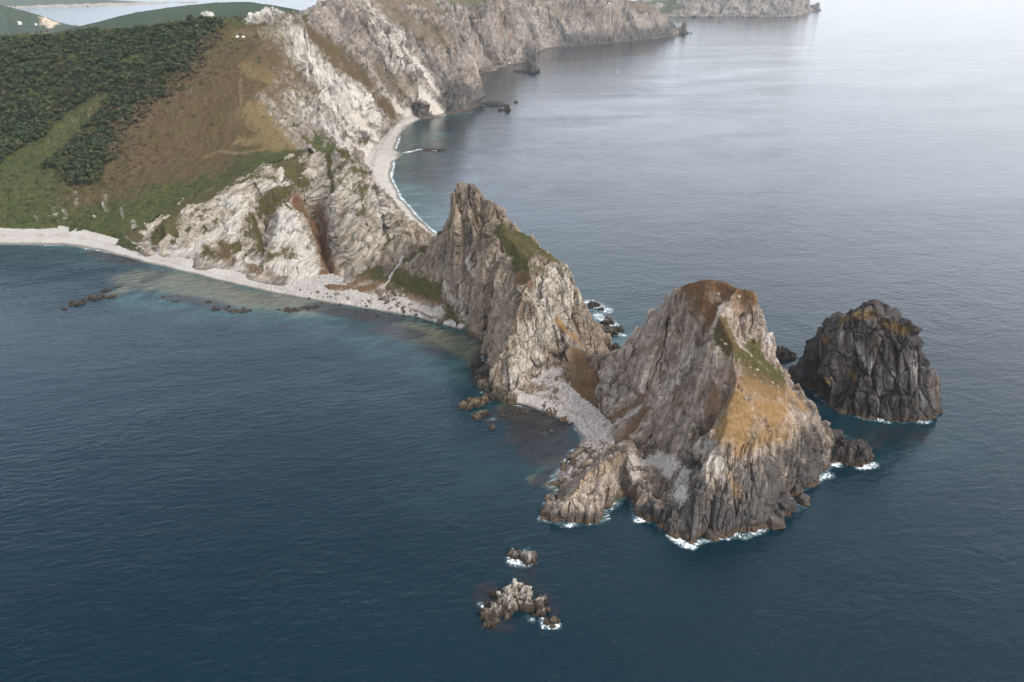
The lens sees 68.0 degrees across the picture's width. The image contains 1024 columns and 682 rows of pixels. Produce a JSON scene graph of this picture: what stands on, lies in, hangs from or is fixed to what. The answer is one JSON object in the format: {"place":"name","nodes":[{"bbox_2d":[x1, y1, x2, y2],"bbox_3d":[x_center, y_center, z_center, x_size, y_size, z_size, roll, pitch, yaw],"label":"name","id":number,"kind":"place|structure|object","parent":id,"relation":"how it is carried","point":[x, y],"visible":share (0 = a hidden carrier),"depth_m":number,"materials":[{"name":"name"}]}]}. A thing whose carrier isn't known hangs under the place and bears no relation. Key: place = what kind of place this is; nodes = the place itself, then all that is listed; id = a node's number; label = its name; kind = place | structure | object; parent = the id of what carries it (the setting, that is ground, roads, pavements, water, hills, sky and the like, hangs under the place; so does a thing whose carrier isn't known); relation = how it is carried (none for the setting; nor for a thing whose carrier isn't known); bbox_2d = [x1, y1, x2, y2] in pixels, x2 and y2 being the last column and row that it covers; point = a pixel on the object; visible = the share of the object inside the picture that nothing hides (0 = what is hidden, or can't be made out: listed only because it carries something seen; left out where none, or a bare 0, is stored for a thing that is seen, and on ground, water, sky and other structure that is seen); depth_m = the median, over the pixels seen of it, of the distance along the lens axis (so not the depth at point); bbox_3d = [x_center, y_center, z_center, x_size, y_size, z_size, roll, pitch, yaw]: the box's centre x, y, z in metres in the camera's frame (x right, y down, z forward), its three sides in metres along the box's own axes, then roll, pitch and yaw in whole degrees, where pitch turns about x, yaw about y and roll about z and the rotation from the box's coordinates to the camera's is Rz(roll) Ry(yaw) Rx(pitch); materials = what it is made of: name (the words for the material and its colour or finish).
{"place":"outdoors","nodes":[
{"label":"outdoors","id":0,"kind":"place"},
{"bbox_2d":[0,5,77,34],"bbox_3d":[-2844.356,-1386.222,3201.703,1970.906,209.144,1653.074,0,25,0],"label":"hill","id":1,"kind":"structure","parent":0,"point":[10,17],"depth_m":3163.76,"materials":[{"name":"green plant"}]},
{"bbox_2d":[0,0,195,7],"bbox_3d":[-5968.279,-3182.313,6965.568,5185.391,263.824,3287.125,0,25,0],"label":"shore","id":2,"kind":"structure","parent":0,"point":[42,3],"depth_m":7204.12,"materials":[{"name":"beige sand"}]},
{"bbox_2d":[47,2,299,33],"bbox_3d":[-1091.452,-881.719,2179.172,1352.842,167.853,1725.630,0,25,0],"label":"hill","id":3,"kind":"structure","parent":0,"point":[218,9],"depth_m":2050.34,"materials":[{"name":"green plant"}]},
{"bbox_2d":[0,225,465,329],"bbox_3d":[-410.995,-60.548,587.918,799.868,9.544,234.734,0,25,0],"label":"beach","id":4,"kind":"structure","parent":0,"point":[87,239],"depth_m":568.91,"materials":[{"name":"white sand"}]},
{"bbox_2d":[120,149,433,295],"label":"rock headland","id":5,"kind":"structure","parent":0,"point":[291,217],"depth_m":592.10,"materials":[{"name":"grey stone"}]},
{"bbox_2d":[0,0,678,256],"bbox_3d":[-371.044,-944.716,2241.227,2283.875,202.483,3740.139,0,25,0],"label":"terrain","id":6,"kind":"structure","parent":0,"point":[358,79],"depth_m":849.52,"materials":[{"name":"green plant"}]},
{"bbox_2d":[44,156,53,165],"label":"tree","id":7,"kind":"object","parent":6,"relation":"on","point":[48,159],"visible":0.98,"depth_m":724.11,"materials":[{"name":"green plant"}]},
{"bbox_2d":[60,161,68,168],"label":"tree","id":8,"kind":"object","parent":6,"relation":"on","point":[65,165],"visible":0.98,"depth_m":715.80,"materials":[{"name":"green plant"}]},
{"bbox_2d":[67,169,75,177],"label":"tree","id":9,"kind":"object","parent":6,"relation":"on","point":[72,173],"visible":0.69,"depth_m":702.62,"materials":[{"name":"green plant"}]},
{"bbox_2d":[67,176,76,185],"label":"tree","id":10,"kind":"object","parent":6,"relation":"on","point":[72,180],"visible":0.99,"depth_m":701.58,"materials":[{"name":"green plant"}]},
{"bbox_2d":[73,162,81,168],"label":"tree","id":11,"kind":"object","parent":6,"relation":"on","point":[76,164],"visible":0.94,"depth_m":717.19,"materials":[{"name":"green plant"}]},
{"bbox_2d":[74,170,83,176],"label":"tree","id":12,"kind":"object","parent":6,"relation":"on","point":[76,173],"visible":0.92,"depth_m":706.46,"materials":[{"name":"green plant"}]},
{"bbox_2d":[76,143,86,150],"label":"tree","id":13,"kind":"object","parent":6,"relation":"on","point":[81,146],"visible":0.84,"depth_m":743.19,"materials":[{"name":"green plant"}]},
{"bbox_2d":[81,140,90,145],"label":"tree","id":14,"kind":"object","parent":6,"relation":"on","point":[85,143],"visible":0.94,"depth_m":750.35,"materials":[{"name":"green plant"}]},
{"bbox_2d":[79,178,94,183],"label":"tree","id":15,"kind":"object","parent":6,"relation":"on","point":[86,180],"visible":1,"depth_m":703.70,"materials":[{"name":"green plant"}]},
{"bbox_2d":[84,161,92,167],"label":"tree","id":16,"kind":"object","parent":6,"relation":"on","point":[88,165],"visible":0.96,"depth_m":719.75,"materials":[{"name":"green plant"}]},
{"bbox_2d":[83,150,101,154],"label":"tree","id":17,"kind":"object","parent":6,"relation":"on","point":[91,152],"visible":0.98,"depth_m":734.04,"materials":[{"name":"green plant"}]},
{"bbox_2d":[91,139,104,145],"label":"tree","id":18,"kind":"object","parent":6,"relation":"on","point":[98,141],"visible":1,"depth_m":749.97,"materials":[{"name":"green plant"}]},
{"bbox_2d":[94,169,101,175],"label":"tree","id":19,"kind":"object","parent":6,"relation":"on","point":[98,173],"visible":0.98,"depth_m":714.06,"materials":[{"name":"green plant"}]},
{"bbox_2d":[94,158,102,163],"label":"tree","id":20,"kind":"object","parent":6,"relation":"on","point":[98,161],"visible":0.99,"depth_m":724.63,"materials":[{"name":"green plant"}]},
{"bbox_2d":[0,15,242,161],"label":"forest","id":21,"kind":"object","parent":6,"relation":"on","point":[21,127],"visible":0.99,"depth_m":820.31,"materials":[{"name":"green plant"}]},
{"bbox_2d":[1,38,266,232],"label":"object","id":22,"kind":"object","parent":6,"relation":"on","point":[56,139],"visible":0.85,"depth_m":714.68,"materials":[{"name":"green plant"}]},
{"bbox_2d":[363,114,445,235],"bbox_3d":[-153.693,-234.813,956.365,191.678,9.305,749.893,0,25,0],"label":"beach","id":23,"kind":"structure","parent":0,"point":[381,157],"depth_m":925.86,"materials":[{"name":"beige sand"}]},
{"bbox_2d":[374,181,612,424],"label":"rock headland","id":24,"kind":"structure","parent":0,"point":[497,282],"depth_m":445.99,"materials":[{"name":"grey stone"}]},
{"bbox_2d":[474,365,489,376],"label":"boulder","id":25,"kind":"object","parent":24,"relation":"on","point":[481,371],"visible":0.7,"depth_m":425.93,"materials":[{"name":"grey stone"}]},
{"bbox_2d":[476,378,492,391],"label":"boulder","id":26,"kind":"object","parent":24,"relation":"on","point":[482,384],"visible":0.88,"depth_m":411.36,"materials":[{"name":"grey stone"}]},
{"bbox_2d":[0,0,1023,681],"bbox_3d":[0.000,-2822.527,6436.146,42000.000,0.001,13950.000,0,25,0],"label":"sea","id":27,"kind":"structure","parent":0,"point":[194,486],"depth_m":382.07,"materials":[{"name":"liquid"}]},
{"bbox_2d":[69,301,87,305],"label":"reef rock","id":28,"kind":"object","parent":27,"relation":"in","point":[77,303],"visible":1,"depth_m":519.38,"materials":[{"name":"stone"}]},
{"bbox_2d":[81,293,104,300],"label":"reef rock","id":29,"kind":"object","parent":27,"relation":"in","point":[94,297],"visible":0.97,"depth_m":529.54,"materials":[{"name":"stone"}]},
{"bbox_2d":[105,294,117,298],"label":"reef rock","id":30,"kind":"object","parent":27,"relation":"in","point":[112,296],"visible":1,"depth_m":532.65,"materials":[{"name":"stone"}]},
{"bbox_2d":[207,305,229,310],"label":"reef rock","id":31,"kind":"object","parent":27,"relation":"in","point":[214,307],"visible":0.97,"depth_m":513.30,"materials":[{"name":"stone"}]},
{"bbox_2d":[228,307,251,313],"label":"reef rock","id":32,"kind":"object","parent":27,"relation":"in","point":[242,310],"visible":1,"depth_m":509.55,"materials":[{"name":"stone"}]},
{"bbox_2d":[276,307,300,312],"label":"reef rock","id":33,"kind":"object","parent":27,"relation":"in","point":[288,309],"visible":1,"depth_m":510.69,"materials":[{"name":"stone"}]},
{"bbox_2d":[301,304,319,308],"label":"reef rock","id":34,"kind":"object","parent":27,"relation":"in","point":[309,307],"visible":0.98,"depth_m":515.25,"materials":[{"name":"stone"}]},
{"bbox_2d":[423,147,446,151],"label":"sea rock","id":35,"kind":"object","parent":27,"relation":"in","point":[434,149],"visible":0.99,"depth_m":999.83,"materials":[{"name":"grey stone"}]},
{"bbox_2d":[457,396,489,410],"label":"skerry","id":36,"kind":"structure","parent":27,"relation":"in","point":[470,403],"depth_m":395.30,"materials":[{"name":"brown stone"}]},
{"bbox_2d":[471,358,483,366],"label":"boulder","id":37,"kind":"object","parent":27,"relation":"in","point":[476,362],"visible":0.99,"depth_m":438.00,"materials":[{"name":"grey stone"}]},
{"bbox_2d":[470,410,490,420],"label":"skerry","id":38,"kind":"structure","parent":27,"relation":"in","point":[478,415],"depth_m":385.72,"materials":[{"name":"stone"}]},
{"bbox_2d":[487,424,494,429],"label":"skerry","id":39,"kind":"structure","parent":27,"relation":"in","point":[491,427],"depth_m":375.24,"materials":[{"name":"stone"}]},
{"bbox_2d":[480,99,504,105],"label":"reef rock","id":40,"kind":"object","parent":27,"relation":"in","point":[496,102],"visible":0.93,"depth_m":1360.19,"materials":[{"name":"grey stone"}]},
{"bbox_2d":[488,391,505,402],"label":"boulder","id":41,"kind":"object","parent":27,"relation":"in","point":[497,396],"visible":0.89,"depth_m":401.22,"materials":[{"name":"stone"}]},
{"bbox_2d":[498,104,510,110],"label":"sea rock","id":42,"kind":"object","parent":27,"relation":"in","point":[507,106],"visible":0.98,"depth_m":1308.93,"materials":[{"name":"grey stone"}]},
{"bbox_2d":[477,578,550,630],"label":"islet","id":43,"kind":"object","parent":27,"relation":"in","point":[514,596],"visible":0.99,"depth_m":266.01,"materials":[{"name":"grey stone"}]},
{"bbox_2d":[510,407,528,415],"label":"skerry","id":44,"kind":"structure","parent":27,"relation":"in","point":[522,410],"depth_m":389.22,"materials":[{"name":"stone"}]},
{"bbox_2d":[506,548,537,565],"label":"islet","id":45,"kind":"object","parent":27,"relation":"in","point":[527,557],"visible":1,"depth_m":289.76,"materials":[{"name":"grey stone"}]},
{"bbox_2d":[523,62,539,72],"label":"sea rock","id":46,"kind":"object","parent":27,"relation":"in","point":[532,67],"visible":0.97,"depth_m":1859.11,"materials":[{"name":"grey stone"}]},
{"bbox_2d":[543,615,560,628],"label":"islet","id":47,"kind":"object","parent":27,"relation":"in","point":[552,621],"visible":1,"depth_m":260.98,"materials":[{"name":"stone"}]},
{"bbox_2d":[588,300,600,306],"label":"sea rock","id":48,"kind":"object","parent":27,"relation":"in","point":[591,303],"visible":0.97,"depth_m":517.46,"materials":[{"name":"grey stone"}]},
{"bbox_2d":[599,316,614,325],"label":"sea rock","id":49,"kind":"object","parent":27,"relation":"in","point":[607,320],"visible":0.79,"depth_m":489.26,"materials":[{"name":"grey stone"}]},
{"bbox_2d":[602,325,618,335],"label":"sea rock","id":50,"kind":"object","parent":27,"relation":"in","point":[609,329],"visible":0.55,"depth_m":476.12,"materials":[{"name":"grey stone"}]},
{"bbox_2d":[607,342,619,350],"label":"sea rock","id":51,"kind":"object","parent":27,"relation":"in","point":[614,346],"visible":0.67,"depth_m":457.16,"materials":[{"name":"grey stone"}]},
{"bbox_2d":[615,325,623,331],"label":"sea rock","id":52,"kind":"object","parent":27,"relation":"in","point":[620,329],"visible":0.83,"depth_m":480.62,"materials":[{"name":"grey stone"}]},
{"bbox_2d":[676,22,688,33],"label":"pinnacle","id":53,"kind":"object","parent":27,"relation":"in","point":[682,29],"visible":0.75,"depth_m":3259.63,"materials":[{"name":"grey stone"}]},
{"bbox_2d":[776,345,797,359],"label":"sea rock","id":54,"kind":"object","parent":27,"relation":"in","point":[782,353],"visible":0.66,"depth_m":445.31,"materials":[{"name":"grey stone"}]},
{"bbox_2d":[788,365,803,382],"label":"boulder","id":55,"kind":"object","parent":27,"relation":"in","point":[795,372],"visible":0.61,"depth_m":420.79,"materials":[{"name":"grey stone"}]},
{"bbox_2d":[831,435,874,467],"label":"boulder","id":56,"kind":"object","parent":27,"relation":"in","point":[855,452],"visible":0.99,"depth_m":347.89,"materials":[{"name":"grey stone"}]},
{"bbox_2d":[797,299,942,422],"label":"sea stack","id":57,"kind":"object","parent":27,"relation":"in","point":[869,360],"visible":0.97,"depth_m":383.24,"materials":[{"name":"grey stone"}]},
{"bbox_2d":[512,371,614,479],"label":"beach","id":58,"kind":"structure","parent":0,"point":[586,417],"depth_m":383.24,"materials":[{"name":"grey gravel"}]},
{"bbox_2d":[539,280,837,544],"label":"rock headland","id":59,"kind":"structure","parent":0,"point":[694,433],"depth_m":325.91,"materials":[{"name":"grey stone"}]},
{"bbox_2d":[540,505,551,515],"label":"boulder","id":60,"kind":"object","parent":59,"relation":"on","point":[545,510],"visible":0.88,"depth_m":313.45,"materials":[{"name":"stone"}]},
{"bbox_2d":[574,509,579,516],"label":"boulder","id":61,"kind":"object","parent":59,"relation":"on","point":[576,511],"visible":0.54,"depth_m":311.02,"materials":[{"name":"stone"}]},
{"bbox_2d":[680,531,690,540],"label":"boulder","id":62,"kind":"object","parent":59,"relation":"on","point":[686,535],"visible":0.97,"depth_m":300.67,"materials":[{"name":"grey stone"}]},
{"bbox_2d":[688,515,702,533],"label":"boulder","id":63,"kind":"object","parent":59,"relation":"on","point":[700,526],"visible":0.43,"depth_m":302.21,"materials":[{"name":"grey stone"}]},
{"bbox_2d":[705,528,718,541],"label":"boulder","id":64,"kind":"object","parent":59,"relation":"on","point":[710,535],"visible":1,"depth_m":300.58,"materials":[{"name":"grey stone"}]},
{"bbox_2d":[709,517,729,528],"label":"boulder","id":65,"kind":"object","parent":59,"relation":"on","point":[725,519],"visible":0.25,"depth_m":302.19,"materials":[{"name":"grey stone"}]},
{"bbox_2d":[748,518,757,531],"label":"boulder","id":66,"kind":"object","parent":59,"relation":"on","point":[753,523],"visible":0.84,"depth_m":304.87,"materials":[{"name":"grey stone"}]},
{"bbox_2d":[766,510,785,529],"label":"boulder","id":67,"kind":"object","parent":59,"relation":"on","point":[776,520],"visible":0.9,"depth_m":306.44,"materials":[{"name":"grey stone"}]},
{"bbox_2d":[778,495,796,513],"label":"boulder","id":68,"kind":"object","parent":59,"relation":"on","point":[786,504],"visible":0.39,"depth_m":313.34,"materials":[{"name":"grey stone"}]},
{"bbox_2d":[796,493,809,506],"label":"boulder","id":69,"kind":"object","parent":59,"relation":"on","point":[803,499],"visible":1,"depth_m":321.18,"materials":[{"name":"grey stone"}]},
{"bbox_2d":[832,429,842,440],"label":"boulder","id":70,"kind":"object","parent":59,"relation":"on","point":[836,433],"visible":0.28,"depth_m":366.71,"materials":[{"name":"grey stone"}]},
{"bbox_2d":[636,0,814,17],"bbox_3d":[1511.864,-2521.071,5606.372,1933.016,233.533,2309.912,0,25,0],"label":"headland","id":71,"kind":"structure","parent":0,"point":[735,8],"depth_m":4904.52,"materials":[{"name":"grey stone"}]},
{"bbox_2d":[810,2,820,9],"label":"pinnacle","id":72,"kind":"object","parent":71,"relation":"on","point":[816,6],"visible":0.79,"depth_m":5942.56,"materials":[{"name":"grey stone"}]}
]}

